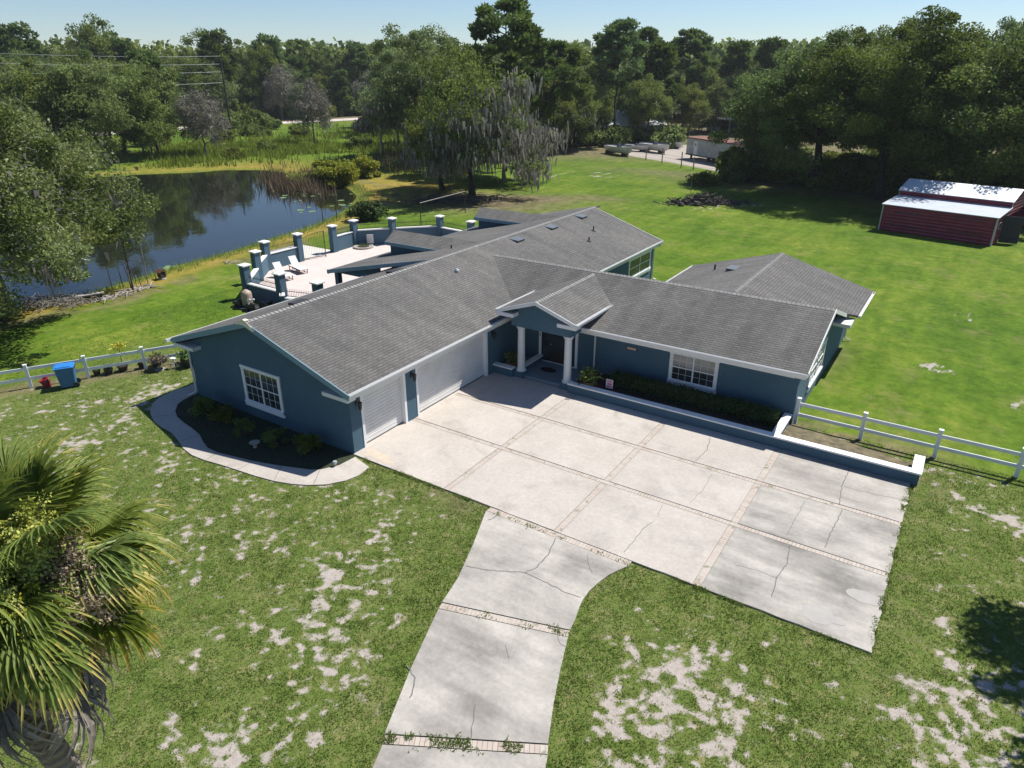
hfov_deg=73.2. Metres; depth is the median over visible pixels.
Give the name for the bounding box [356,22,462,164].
tall oak
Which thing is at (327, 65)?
woodland tree
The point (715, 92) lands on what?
woodland tree
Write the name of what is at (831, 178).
roadside shrub
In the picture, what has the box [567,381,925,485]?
planter wall
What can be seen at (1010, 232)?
door
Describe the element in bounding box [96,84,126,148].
oak tree
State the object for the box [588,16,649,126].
pine tree
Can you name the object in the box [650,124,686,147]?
roadside shrub
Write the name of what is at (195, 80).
woodland tree
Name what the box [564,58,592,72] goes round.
woodland tree
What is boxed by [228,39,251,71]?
woodland tree
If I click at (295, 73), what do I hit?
woodland tree
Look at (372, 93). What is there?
woodland tree
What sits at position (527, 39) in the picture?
pine tree
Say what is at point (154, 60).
pine tree
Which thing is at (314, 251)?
patio path
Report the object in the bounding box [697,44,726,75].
woodland tree
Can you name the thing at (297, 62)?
pine tree
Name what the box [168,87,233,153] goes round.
bare tree
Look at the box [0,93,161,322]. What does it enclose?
pond oak
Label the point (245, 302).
pool filter
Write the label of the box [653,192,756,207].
debris mound
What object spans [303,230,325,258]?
patio gate
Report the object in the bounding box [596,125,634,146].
roadside shrub
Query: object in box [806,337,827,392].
window
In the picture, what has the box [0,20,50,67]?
pine tree
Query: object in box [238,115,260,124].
roadside shrub
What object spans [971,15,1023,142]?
live oak
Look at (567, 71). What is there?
pine tree
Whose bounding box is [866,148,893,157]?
roadside shrub
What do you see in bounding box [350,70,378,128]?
bare tree
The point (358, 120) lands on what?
roadside shrub
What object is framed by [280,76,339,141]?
bare tree
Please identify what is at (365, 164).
pond bush
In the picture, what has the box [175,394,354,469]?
garden bed
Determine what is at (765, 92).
live oak
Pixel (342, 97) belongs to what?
pine tree
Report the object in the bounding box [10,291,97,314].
brush pile
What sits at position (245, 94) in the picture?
woodland tree
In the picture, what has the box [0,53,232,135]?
utility pole
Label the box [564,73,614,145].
oak tree
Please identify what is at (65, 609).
fan palm
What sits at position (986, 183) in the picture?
roadside shrub
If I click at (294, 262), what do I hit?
sun lounger
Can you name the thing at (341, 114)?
roadside shrub
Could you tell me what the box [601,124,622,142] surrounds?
roadside shrub
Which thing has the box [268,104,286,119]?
roadside shrub
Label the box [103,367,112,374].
potted plant
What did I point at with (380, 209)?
patio shrub
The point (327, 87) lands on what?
woodland tree
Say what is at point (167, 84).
woodland tree
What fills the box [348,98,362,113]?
roadside shrub
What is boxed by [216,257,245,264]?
brush pile
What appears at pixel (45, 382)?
bucket
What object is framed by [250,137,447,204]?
dry reeds
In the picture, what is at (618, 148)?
boat
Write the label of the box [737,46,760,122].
woodland tree
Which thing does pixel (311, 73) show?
woodland tree
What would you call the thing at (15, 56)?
woodland tree
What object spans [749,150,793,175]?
roadside shrub
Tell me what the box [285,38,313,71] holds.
pine tree
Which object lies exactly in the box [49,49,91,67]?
woodland tree
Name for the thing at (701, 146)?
old trailer
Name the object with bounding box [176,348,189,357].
potted plant
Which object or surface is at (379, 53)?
woodland tree
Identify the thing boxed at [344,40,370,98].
pine tree
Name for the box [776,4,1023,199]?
live oak
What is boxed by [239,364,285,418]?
window
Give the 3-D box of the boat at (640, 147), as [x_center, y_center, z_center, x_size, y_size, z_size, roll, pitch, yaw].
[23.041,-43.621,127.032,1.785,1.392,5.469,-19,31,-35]
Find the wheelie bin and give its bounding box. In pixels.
[52,362,80,387]
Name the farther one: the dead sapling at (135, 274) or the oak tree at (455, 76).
the oak tree at (455, 76)
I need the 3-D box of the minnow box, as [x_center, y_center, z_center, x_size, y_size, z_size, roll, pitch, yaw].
[-24.843,-7.758,48.918,0.600,0.850,0.591,15,28,30]
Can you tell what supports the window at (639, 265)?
in the house
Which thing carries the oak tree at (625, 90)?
on the lawn at (934, 335)
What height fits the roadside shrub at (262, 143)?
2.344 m
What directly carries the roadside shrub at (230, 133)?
on the lawn at (934, 335)
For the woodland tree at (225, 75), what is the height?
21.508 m
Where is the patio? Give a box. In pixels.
[259,244,390,296]
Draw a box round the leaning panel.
[366,234,373,243]
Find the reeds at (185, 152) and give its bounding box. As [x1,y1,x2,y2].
[101,118,409,172]
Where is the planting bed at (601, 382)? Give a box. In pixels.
[576,372,780,431]
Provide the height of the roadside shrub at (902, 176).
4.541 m
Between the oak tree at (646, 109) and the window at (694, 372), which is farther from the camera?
the oak tree at (646, 109)
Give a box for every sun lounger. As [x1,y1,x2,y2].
[272,261,292,279]
[288,255,307,274]
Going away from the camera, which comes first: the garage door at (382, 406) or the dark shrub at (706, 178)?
the garage door at (382, 406)
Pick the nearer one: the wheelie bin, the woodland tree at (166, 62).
the wheelie bin
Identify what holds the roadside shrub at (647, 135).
on the lawn at (934, 335)
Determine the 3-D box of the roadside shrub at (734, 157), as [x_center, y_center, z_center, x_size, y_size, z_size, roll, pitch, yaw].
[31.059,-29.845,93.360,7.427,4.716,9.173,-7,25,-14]
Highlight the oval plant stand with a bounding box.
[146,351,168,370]
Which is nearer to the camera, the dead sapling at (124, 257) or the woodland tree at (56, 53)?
the dead sapling at (124, 257)
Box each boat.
[604,143,631,155]
[624,143,648,151]
[639,141,669,152]
[672,142,682,148]
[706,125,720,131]
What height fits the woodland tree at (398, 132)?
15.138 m
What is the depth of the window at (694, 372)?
30.43 m
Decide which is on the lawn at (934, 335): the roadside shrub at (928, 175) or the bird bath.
the roadside shrub at (928, 175)
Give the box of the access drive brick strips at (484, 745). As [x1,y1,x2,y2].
[383,603,569,753]
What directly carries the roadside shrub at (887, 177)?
on the lawn at (934, 335)
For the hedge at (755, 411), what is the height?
0.711 m
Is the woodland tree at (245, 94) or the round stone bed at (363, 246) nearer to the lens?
the round stone bed at (363, 246)
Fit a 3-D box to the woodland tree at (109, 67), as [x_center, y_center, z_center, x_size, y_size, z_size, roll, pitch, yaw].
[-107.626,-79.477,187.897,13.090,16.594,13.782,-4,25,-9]
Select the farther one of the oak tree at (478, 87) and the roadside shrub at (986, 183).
the oak tree at (478, 87)
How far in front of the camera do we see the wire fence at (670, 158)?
107.26 m
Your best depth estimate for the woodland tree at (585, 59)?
136.20 m
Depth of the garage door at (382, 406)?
27.67 m
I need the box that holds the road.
[86,118,357,134]
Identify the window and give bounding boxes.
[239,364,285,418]
[628,250,651,276]
[667,352,719,394]
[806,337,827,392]
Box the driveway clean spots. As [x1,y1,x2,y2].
[802,588,882,624]
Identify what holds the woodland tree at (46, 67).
on the lawn at (934, 335)
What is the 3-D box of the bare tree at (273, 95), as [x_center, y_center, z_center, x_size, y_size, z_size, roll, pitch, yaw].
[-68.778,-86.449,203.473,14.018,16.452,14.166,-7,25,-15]
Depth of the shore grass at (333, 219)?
56.42 m
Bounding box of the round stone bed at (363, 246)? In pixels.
[353,241,373,249]
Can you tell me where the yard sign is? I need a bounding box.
[605,377,612,388]
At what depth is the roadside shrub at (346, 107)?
223.28 m
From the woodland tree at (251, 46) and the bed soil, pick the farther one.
the woodland tree at (251, 46)
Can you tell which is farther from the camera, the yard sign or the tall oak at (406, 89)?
the tall oak at (406, 89)
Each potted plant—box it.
[92,369,99,375]
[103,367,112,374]
[108,342,127,371]
[137,362,143,368]
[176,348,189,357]
[177,349,192,367]
[502,349,517,366]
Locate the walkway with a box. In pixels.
[150,383,368,485]
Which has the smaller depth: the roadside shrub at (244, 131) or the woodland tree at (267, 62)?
the roadside shrub at (244, 131)
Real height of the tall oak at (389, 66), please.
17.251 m
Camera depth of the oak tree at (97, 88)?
125.58 m
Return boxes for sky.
[0,0,1023,51]
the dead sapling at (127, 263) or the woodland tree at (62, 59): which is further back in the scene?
the woodland tree at (62, 59)
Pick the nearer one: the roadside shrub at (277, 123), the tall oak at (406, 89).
the tall oak at (406, 89)
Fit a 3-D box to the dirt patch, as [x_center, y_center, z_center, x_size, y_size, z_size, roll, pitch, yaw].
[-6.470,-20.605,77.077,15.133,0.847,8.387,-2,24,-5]
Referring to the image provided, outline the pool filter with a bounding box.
[231,289,272,311]
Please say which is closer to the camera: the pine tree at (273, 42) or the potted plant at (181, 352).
the potted plant at (181, 352)
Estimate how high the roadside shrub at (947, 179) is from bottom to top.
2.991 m
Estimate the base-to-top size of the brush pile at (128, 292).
0.249 m
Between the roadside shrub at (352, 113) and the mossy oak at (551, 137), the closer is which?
the mossy oak at (551, 137)
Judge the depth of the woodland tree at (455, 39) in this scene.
128.42 m
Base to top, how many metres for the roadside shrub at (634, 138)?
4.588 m
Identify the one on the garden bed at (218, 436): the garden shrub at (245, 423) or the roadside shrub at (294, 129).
the garden shrub at (245, 423)
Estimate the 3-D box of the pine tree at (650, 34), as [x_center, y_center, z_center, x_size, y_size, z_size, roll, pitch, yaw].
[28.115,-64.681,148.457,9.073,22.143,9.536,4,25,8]
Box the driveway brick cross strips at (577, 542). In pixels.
[413,393,900,576]
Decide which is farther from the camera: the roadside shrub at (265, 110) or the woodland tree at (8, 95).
the roadside shrub at (265, 110)
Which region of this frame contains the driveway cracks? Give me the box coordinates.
[153,394,897,739]
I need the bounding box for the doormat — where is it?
[540,367,555,372]
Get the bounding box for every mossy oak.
[350,88,407,154]
[391,95,479,189]
[406,41,559,196]
[455,98,572,182]
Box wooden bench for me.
[75,291,103,300]
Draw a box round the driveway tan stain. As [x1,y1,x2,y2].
[364,449,393,463]
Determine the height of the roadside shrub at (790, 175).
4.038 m
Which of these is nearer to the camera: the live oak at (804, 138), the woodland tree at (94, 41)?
the live oak at (804, 138)
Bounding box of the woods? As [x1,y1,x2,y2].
[0,27,1004,102]
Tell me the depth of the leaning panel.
57.94 m
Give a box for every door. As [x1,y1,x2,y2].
[362,377,402,442]
[417,335,483,411]
[550,334,564,364]
[998,216,1023,243]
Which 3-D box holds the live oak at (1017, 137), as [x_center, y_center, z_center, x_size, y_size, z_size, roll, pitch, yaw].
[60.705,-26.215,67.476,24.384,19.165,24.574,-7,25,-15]
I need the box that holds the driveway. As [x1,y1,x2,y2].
[354,372,909,653]
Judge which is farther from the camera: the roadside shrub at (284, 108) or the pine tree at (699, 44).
the roadside shrub at (284, 108)
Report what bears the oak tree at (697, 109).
on the lawn at (934, 335)
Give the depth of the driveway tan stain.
26.45 m
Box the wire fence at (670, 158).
[627,147,715,169]
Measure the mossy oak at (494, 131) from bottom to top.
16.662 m
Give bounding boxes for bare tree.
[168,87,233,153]
[259,61,299,119]
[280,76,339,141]
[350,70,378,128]
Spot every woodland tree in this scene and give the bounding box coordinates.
[0,49,43,67]
[0,52,51,97]
[0,58,84,167]
[0,65,64,132]
[0,68,29,98]
[29,53,55,82]
[31,49,136,166]
[40,38,98,67]
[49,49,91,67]
[63,12,118,66]
[98,59,127,84]
[107,119,166,153]
[110,53,188,152]
[110,61,125,88]
[115,64,177,158]
[157,49,202,78]
[157,75,194,107]
[158,52,184,86]
[160,51,218,106]
[180,26,223,71]
[195,60,242,115]
[196,47,237,102]
[224,64,264,109]
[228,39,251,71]
[237,43,282,72]
[237,50,275,108]
[244,42,281,103]
[264,63,304,117]
[302,66,327,96]
[305,47,343,101]
[308,69,339,105]
[318,43,344,71]
[341,76,358,98]
[358,63,409,133]
[367,46,405,87]
[368,75,414,143]
[429,37,493,87]
[547,50,567,69]
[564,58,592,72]
[579,46,619,124]
[669,78,707,126]
[672,58,683,83]
[679,52,718,98]
[692,77,737,132]
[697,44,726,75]
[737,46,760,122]
[747,47,793,75]
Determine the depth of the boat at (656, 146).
123.73 m
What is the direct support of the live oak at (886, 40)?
on the lawn at (934, 335)
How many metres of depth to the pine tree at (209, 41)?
193.24 m
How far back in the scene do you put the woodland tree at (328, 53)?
237.16 m
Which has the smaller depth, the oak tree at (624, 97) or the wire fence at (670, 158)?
the wire fence at (670, 158)
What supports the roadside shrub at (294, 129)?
on the lawn at (934, 335)
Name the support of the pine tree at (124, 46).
on the lawn at (934, 335)
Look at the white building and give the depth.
141.80 m
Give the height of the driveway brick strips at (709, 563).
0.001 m
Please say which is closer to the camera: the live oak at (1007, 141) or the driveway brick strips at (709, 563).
the driveway brick strips at (709, 563)
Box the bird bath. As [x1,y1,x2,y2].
[249,440,259,447]
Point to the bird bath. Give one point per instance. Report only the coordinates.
(254, 443)
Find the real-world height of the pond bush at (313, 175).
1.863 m
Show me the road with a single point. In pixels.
(300, 121)
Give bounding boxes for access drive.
[373,511,628,767]
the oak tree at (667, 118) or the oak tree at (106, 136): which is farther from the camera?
the oak tree at (667, 118)
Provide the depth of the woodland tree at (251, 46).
215.90 m
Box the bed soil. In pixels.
[781,423,911,467]
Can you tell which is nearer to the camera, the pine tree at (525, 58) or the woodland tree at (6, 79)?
the woodland tree at (6, 79)
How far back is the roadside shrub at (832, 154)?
102.39 m
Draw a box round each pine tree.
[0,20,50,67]
[107,38,133,65]
[123,49,181,106]
[196,28,239,97]
[251,33,284,66]
[284,54,309,96]
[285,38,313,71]
[330,69,355,115]
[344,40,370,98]
[466,0,555,170]
[521,56,533,65]
[527,38,592,156]
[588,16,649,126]
[623,26,664,94]
[641,40,685,121]
[668,27,720,126]
[717,39,752,97]
[746,36,789,105]
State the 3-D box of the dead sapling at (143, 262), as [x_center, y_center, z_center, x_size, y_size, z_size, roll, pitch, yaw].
[-25.144,-8.746,47.046,1.192,4.201,0.969,9,26,18]
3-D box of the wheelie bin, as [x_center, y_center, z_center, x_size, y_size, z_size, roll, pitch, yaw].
[-20.738,-0.398,32.167,0.900,1.087,0.740,-11,27,-22]
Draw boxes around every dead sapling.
[112,237,132,287]
[115,226,134,291]
[129,264,141,285]
[132,226,148,283]
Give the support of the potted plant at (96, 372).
on the lawn at (934, 335)
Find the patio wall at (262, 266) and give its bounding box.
[236,215,475,304]
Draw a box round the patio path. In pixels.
[271,245,330,259]
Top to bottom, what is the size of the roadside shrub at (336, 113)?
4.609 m
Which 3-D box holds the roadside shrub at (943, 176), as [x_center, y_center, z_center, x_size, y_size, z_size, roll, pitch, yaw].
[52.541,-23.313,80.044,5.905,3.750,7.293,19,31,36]
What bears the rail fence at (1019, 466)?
on the lawn at (934, 335)
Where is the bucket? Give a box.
[38,376,51,387]
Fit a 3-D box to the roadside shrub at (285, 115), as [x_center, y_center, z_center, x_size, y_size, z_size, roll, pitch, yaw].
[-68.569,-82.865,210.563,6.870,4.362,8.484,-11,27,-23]
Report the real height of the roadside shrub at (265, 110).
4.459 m
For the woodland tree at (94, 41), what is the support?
on the lawn at (934, 335)
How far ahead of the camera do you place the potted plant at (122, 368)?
33.71 m
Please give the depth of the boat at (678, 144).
130.53 m
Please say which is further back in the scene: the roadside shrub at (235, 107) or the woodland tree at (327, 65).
the woodland tree at (327, 65)
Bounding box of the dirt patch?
[387,192,515,207]
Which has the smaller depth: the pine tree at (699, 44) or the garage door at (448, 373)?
the garage door at (448, 373)
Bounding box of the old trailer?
[685,136,795,163]
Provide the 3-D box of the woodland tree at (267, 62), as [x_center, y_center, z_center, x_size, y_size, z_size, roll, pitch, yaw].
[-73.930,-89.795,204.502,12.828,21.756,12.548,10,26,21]
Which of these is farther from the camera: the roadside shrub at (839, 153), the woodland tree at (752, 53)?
the woodland tree at (752, 53)
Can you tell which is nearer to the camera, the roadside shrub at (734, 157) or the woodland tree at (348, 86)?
the roadside shrub at (734, 157)
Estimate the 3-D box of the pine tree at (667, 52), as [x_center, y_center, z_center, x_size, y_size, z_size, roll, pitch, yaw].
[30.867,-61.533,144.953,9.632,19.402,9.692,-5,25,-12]
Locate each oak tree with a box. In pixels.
[76,59,115,148]
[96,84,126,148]
[419,54,477,131]
[458,79,499,110]
[520,78,587,153]
[546,77,603,150]
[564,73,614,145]
[585,98,619,126]
[612,79,636,109]
[613,89,639,116]
[622,72,680,141]
[662,83,698,125]
[671,82,716,137]
[720,68,752,102]
[739,111,804,178]
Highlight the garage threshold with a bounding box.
[367,376,485,445]
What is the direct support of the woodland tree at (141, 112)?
on the lawn at (934, 335)
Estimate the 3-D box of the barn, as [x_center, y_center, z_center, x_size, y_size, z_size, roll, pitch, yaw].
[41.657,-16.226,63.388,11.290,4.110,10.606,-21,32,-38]
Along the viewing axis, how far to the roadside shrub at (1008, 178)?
77.19 m
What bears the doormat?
on the house
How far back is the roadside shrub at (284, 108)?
207.20 m
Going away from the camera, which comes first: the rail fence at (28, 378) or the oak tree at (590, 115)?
the rail fence at (28, 378)
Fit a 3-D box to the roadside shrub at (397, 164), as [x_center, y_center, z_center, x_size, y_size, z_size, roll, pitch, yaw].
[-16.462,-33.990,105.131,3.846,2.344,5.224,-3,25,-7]
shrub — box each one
[0,300,21,322]
[187,395,220,416]
[205,403,235,423]
[208,128,237,141]
[213,112,242,128]
[218,147,246,158]
[219,100,252,117]
[231,108,273,128]
[232,417,254,437]
[235,123,255,135]
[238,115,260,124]
[247,125,273,135]
[255,106,267,113]
[257,139,277,148]
[259,112,282,128]
[260,427,288,447]
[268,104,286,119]
[269,105,289,119]
[278,109,295,119]
[287,123,310,136]
[291,432,323,454]
[317,104,336,115]
[330,103,340,117]
[334,101,359,115]
[336,105,343,116]
[344,136,372,148]
[345,99,361,115]
[345,201,377,220]
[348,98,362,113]
[350,117,375,132]
[358,199,388,220]
[391,153,413,169]
[501,154,544,166]
[558,128,574,145]
[564,128,598,146]
[587,126,601,144]
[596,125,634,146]
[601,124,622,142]
[617,122,640,142]
[623,123,644,140]
[633,124,653,136]
[641,127,665,142]
[645,127,667,142]
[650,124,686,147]
[685,170,722,185]
[712,166,748,182]
[714,145,772,178]
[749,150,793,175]
[773,155,830,183]
[790,145,814,157]
[797,165,847,192]
[822,150,838,158]
[838,150,861,154]
[848,146,872,154]
[848,152,876,166]
[851,159,916,195]
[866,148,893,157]
[866,170,906,192]
[904,158,948,180]
[914,170,949,180]
[935,176,980,184]
[938,166,965,182]
[959,168,1019,188]
[971,162,1023,188]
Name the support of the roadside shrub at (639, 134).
on the lawn at (934, 335)
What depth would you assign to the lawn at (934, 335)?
22.37 m
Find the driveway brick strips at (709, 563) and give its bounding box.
[444,394,781,585]
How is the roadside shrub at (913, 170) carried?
on the lawn at (934, 335)
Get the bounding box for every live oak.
[708,28,928,188]
[756,71,837,156]
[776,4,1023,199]
[807,15,947,157]
[871,18,1023,184]
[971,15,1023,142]
[989,127,1017,154]
[1011,65,1023,157]
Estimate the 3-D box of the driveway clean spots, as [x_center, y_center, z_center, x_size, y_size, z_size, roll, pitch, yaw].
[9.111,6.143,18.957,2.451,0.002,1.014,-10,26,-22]
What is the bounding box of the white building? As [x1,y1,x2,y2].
[606,110,666,142]
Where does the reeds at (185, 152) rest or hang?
on the lawn at (934, 335)
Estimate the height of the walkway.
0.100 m
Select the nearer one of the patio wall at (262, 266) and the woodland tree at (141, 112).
the patio wall at (262, 266)
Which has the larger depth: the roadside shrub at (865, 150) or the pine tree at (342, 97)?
the pine tree at (342, 97)
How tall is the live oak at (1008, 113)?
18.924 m
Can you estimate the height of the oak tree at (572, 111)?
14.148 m
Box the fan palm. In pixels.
[0,423,187,767]
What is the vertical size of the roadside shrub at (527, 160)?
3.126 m
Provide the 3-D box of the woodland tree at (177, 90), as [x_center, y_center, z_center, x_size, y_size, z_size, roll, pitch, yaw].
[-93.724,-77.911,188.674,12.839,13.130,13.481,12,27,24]
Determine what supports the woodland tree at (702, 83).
on the lawn at (934, 335)
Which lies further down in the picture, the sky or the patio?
the patio
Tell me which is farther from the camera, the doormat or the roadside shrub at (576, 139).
the roadside shrub at (576, 139)
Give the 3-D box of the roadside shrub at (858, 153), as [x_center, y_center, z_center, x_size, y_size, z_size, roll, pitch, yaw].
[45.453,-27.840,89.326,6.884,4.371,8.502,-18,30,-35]
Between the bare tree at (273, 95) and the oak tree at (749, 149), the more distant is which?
the bare tree at (273, 95)
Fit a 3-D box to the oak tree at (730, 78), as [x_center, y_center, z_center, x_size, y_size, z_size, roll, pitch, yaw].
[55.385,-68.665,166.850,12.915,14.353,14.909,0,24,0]
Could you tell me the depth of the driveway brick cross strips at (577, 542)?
23.60 m
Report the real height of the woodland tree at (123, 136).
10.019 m
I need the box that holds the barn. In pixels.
[878,178,1023,246]
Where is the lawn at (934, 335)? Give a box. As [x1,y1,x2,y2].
[0,115,1023,767]
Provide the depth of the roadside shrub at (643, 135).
138.11 m
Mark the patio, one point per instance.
(317, 267)
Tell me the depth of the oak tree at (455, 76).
119.18 m
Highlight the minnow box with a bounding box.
[155,268,166,279]
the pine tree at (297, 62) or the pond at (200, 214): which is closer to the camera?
the pond at (200, 214)
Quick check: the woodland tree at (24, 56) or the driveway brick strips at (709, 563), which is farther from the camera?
the woodland tree at (24, 56)
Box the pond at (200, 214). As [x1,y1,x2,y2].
[0,170,356,306]
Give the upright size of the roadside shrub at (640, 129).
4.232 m
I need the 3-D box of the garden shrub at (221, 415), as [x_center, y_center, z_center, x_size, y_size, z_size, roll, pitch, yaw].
[-12.184,1.255,28.960,1.153,0.786,1.050,-4,25,-10]
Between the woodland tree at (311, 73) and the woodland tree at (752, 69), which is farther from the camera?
the woodland tree at (311, 73)
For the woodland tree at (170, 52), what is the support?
on the lawn at (934, 335)
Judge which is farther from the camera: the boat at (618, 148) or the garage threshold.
the boat at (618, 148)
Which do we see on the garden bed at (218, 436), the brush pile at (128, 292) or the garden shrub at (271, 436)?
the garden shrub at (271, 436)
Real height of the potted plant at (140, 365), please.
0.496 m
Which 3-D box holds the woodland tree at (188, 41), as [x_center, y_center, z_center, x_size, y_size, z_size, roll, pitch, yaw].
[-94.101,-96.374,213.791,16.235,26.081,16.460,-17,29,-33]
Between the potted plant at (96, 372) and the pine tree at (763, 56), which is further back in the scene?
the pine tree at (763, 56)
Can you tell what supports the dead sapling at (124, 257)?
on the lawn at (934, 335)
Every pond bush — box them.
[285,172,324,184]
[311,158,360,187]
[346,153,381,177]
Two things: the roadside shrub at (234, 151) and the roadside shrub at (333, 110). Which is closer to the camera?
the roadside shrub at (234, 151)
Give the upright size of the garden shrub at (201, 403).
0.911 m
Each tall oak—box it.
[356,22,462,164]
[369,49,431,153]
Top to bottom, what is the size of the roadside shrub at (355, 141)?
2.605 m
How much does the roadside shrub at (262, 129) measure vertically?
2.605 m
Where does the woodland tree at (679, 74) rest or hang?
on the lawn at (934, 335)
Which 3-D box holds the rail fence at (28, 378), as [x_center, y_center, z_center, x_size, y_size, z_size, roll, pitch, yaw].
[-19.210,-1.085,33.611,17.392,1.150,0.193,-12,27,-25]
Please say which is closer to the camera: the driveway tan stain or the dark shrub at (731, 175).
the driveway tan stain
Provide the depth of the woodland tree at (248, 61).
205.24 m
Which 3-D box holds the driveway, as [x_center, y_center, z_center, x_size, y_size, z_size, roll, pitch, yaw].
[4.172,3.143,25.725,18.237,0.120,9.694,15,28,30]
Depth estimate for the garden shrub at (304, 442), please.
26.59 m
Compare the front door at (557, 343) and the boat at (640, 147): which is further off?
the boat at (640, 147)
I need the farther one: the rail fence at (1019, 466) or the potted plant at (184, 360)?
the potted plant at (184, 360)
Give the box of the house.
[165,205,875,453]
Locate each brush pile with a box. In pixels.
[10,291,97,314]
[79,282,162,303]
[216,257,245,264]
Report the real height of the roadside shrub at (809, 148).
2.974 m
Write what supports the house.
on the lawn at (934, 335)
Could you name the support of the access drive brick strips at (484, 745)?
on the access drive
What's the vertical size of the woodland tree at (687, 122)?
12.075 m
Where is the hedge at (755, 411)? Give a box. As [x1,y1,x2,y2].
[607,369,780,427]
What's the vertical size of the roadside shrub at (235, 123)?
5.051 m
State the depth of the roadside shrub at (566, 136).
133.33 m
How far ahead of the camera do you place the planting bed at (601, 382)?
29.93 m
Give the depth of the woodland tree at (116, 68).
174.88 m
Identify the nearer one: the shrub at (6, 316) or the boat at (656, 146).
the shrub at (6, 316)
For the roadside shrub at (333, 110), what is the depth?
213.79 m
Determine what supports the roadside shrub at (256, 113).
on the lawn at (934, 335)
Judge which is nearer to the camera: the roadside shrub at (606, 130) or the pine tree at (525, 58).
the roadside shrub at (606, 130)
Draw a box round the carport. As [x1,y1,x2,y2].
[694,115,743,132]
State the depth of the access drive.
17.46 m
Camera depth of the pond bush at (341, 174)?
88.52 m
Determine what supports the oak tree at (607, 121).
on the lawn at (934, 335)
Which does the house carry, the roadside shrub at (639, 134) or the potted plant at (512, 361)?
the potted plant at (512, 361)
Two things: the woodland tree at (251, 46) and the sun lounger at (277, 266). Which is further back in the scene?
the woodland tree at (251, 46)
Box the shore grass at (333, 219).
[12,182,382,314]
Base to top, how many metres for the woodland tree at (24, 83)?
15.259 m
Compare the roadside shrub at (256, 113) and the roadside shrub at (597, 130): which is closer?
the roadside shrub at (597, 130)
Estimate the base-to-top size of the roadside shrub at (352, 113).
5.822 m
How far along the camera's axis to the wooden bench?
44.26 m
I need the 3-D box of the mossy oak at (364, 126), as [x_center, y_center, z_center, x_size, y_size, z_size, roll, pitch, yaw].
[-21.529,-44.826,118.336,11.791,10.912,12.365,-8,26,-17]
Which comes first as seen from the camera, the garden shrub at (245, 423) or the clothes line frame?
the garden shrub at (245, 423)
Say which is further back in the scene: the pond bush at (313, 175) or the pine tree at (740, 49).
the pine tree at (740, 49)
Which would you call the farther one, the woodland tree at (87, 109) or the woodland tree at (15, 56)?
the woodland tree at (15, 56)
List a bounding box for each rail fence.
[0,345,179,387]
[793,397,1023,477]
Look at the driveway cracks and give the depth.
22.78 m
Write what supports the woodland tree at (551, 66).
on the lawn at (934, 335)
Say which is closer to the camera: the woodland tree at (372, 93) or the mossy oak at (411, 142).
the mossy oak at (411, 142)
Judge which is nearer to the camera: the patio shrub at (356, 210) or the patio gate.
the patio gate
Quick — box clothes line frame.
[419,191,465,224]

